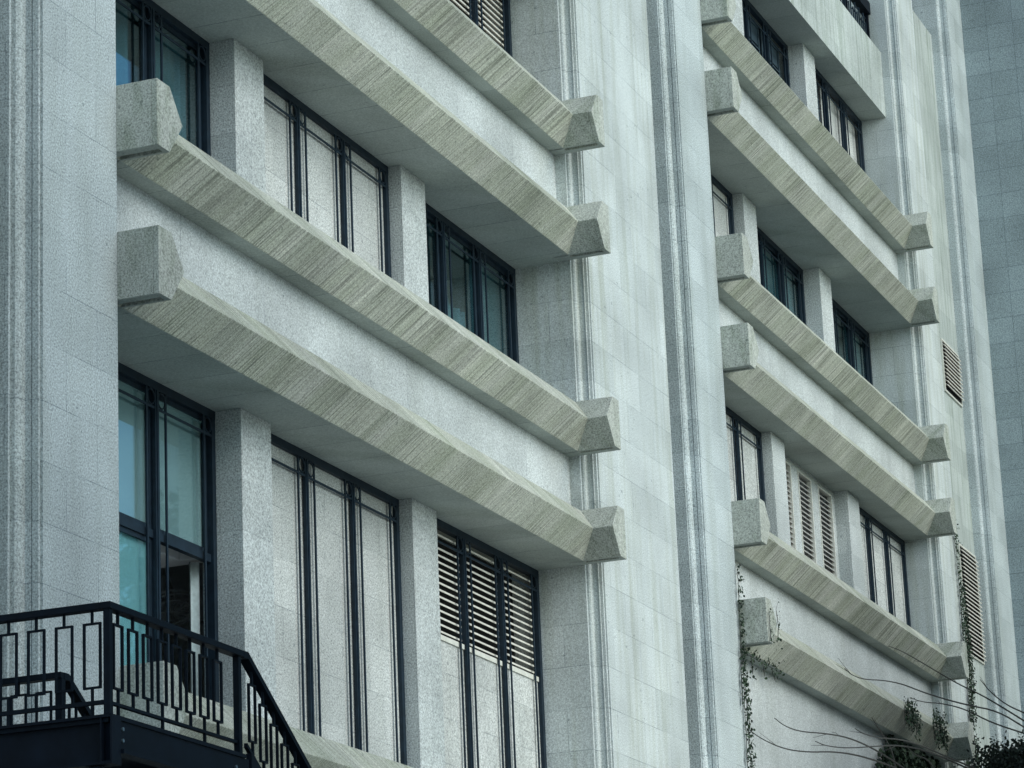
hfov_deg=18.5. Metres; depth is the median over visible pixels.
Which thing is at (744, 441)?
blind window
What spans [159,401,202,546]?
roller blind
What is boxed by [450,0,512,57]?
louvred window
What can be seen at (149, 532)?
window
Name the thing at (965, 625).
ivy vine
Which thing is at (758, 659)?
ivy vine
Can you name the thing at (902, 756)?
ivy vine
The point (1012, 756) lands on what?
evergreen tree
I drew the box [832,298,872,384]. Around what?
window
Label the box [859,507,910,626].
blind window
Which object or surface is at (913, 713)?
ivy vine
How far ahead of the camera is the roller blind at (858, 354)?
49.34 m
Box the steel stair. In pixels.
[64,651,311,767]
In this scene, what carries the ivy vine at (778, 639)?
attached to the granite building
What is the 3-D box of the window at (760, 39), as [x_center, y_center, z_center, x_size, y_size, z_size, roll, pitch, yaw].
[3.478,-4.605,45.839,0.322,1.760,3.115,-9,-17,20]
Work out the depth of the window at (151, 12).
27.63 m
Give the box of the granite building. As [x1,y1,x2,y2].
[0,0,1023,767]
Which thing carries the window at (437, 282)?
in the granite building
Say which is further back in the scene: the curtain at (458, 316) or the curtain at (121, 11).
the curtain at (458, 316)
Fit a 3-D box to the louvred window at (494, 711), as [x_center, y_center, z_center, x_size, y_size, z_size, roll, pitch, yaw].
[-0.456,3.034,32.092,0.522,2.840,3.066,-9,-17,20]
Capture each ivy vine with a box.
[737,564,756,767]
[741,647,784,681]
[769,601,782,653]
[875,734,941,767]
[903,696,922,740]
[932,707,950,752]
[954,524,979,760]
[966,735,979,767]
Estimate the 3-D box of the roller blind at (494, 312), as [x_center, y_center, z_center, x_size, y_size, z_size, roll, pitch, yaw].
[-0.290,-0.578,34.098,0.040,1.540,0.980,-9,-17,20]
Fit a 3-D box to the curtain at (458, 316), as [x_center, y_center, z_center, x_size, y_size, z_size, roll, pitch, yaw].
[-0.616,-0.415,33.185,0.084,0.850,0.600,-9,-17,20]
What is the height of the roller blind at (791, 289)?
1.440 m
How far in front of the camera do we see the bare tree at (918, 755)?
39.81 m
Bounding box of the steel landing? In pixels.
[0,601,248,767]
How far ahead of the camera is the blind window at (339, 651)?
28.85 m
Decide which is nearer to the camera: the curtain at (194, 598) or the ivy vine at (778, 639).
the curtain at (194, 598)
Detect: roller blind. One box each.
[118,380,145,522]
[119,532,146,664]
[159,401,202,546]
[464,251,502,352]
[773,259,794,314]
[842,325,861,375]
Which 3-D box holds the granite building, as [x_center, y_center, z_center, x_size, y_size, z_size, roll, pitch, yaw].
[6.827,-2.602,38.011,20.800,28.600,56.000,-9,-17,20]
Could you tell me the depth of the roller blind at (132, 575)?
25.50 m
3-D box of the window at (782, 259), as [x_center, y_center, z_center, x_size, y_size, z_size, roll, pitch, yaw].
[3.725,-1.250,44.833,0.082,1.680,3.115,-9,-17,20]
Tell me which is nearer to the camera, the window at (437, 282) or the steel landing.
the steel landing
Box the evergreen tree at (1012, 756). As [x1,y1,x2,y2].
[953,723,1023,767]
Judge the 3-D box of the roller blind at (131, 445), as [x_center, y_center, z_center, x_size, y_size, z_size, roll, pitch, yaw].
[-3.395,0.383,25.143,0.044,1.172,2.000,-9,-17,20]
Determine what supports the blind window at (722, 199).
in the granite building
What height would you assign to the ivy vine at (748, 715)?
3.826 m
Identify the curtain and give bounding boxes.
[115,1,127,85]
[141,29,185,138]
[189,562,199,695]
[448,304,464,326]
[763,248,790,310]
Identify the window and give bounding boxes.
[115,0,210,155]
[118,362,218,702]
[263,73,391,277]
[271,433,406,764]
[425,202,518,363]
[437,518,546,767]
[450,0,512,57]
[711,174,734,236]
[725,406,765,506]
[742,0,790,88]
[757,226,806,325]
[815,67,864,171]
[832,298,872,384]
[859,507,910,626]
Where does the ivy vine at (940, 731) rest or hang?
attached to the granite building
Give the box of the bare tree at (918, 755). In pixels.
[744,646,1023,767]
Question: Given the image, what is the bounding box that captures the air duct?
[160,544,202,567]
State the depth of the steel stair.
20.91 m
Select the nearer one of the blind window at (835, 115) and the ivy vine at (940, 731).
the ivy vine at (940, 731)
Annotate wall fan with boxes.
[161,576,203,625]
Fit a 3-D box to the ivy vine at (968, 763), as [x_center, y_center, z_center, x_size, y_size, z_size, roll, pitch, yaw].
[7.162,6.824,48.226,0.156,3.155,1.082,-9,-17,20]
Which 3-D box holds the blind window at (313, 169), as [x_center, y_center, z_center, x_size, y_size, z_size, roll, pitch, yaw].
[-2.011,-1.709,29.886,0.522,1.670,3.115,-9,-17,20]
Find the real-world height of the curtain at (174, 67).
1.570 m

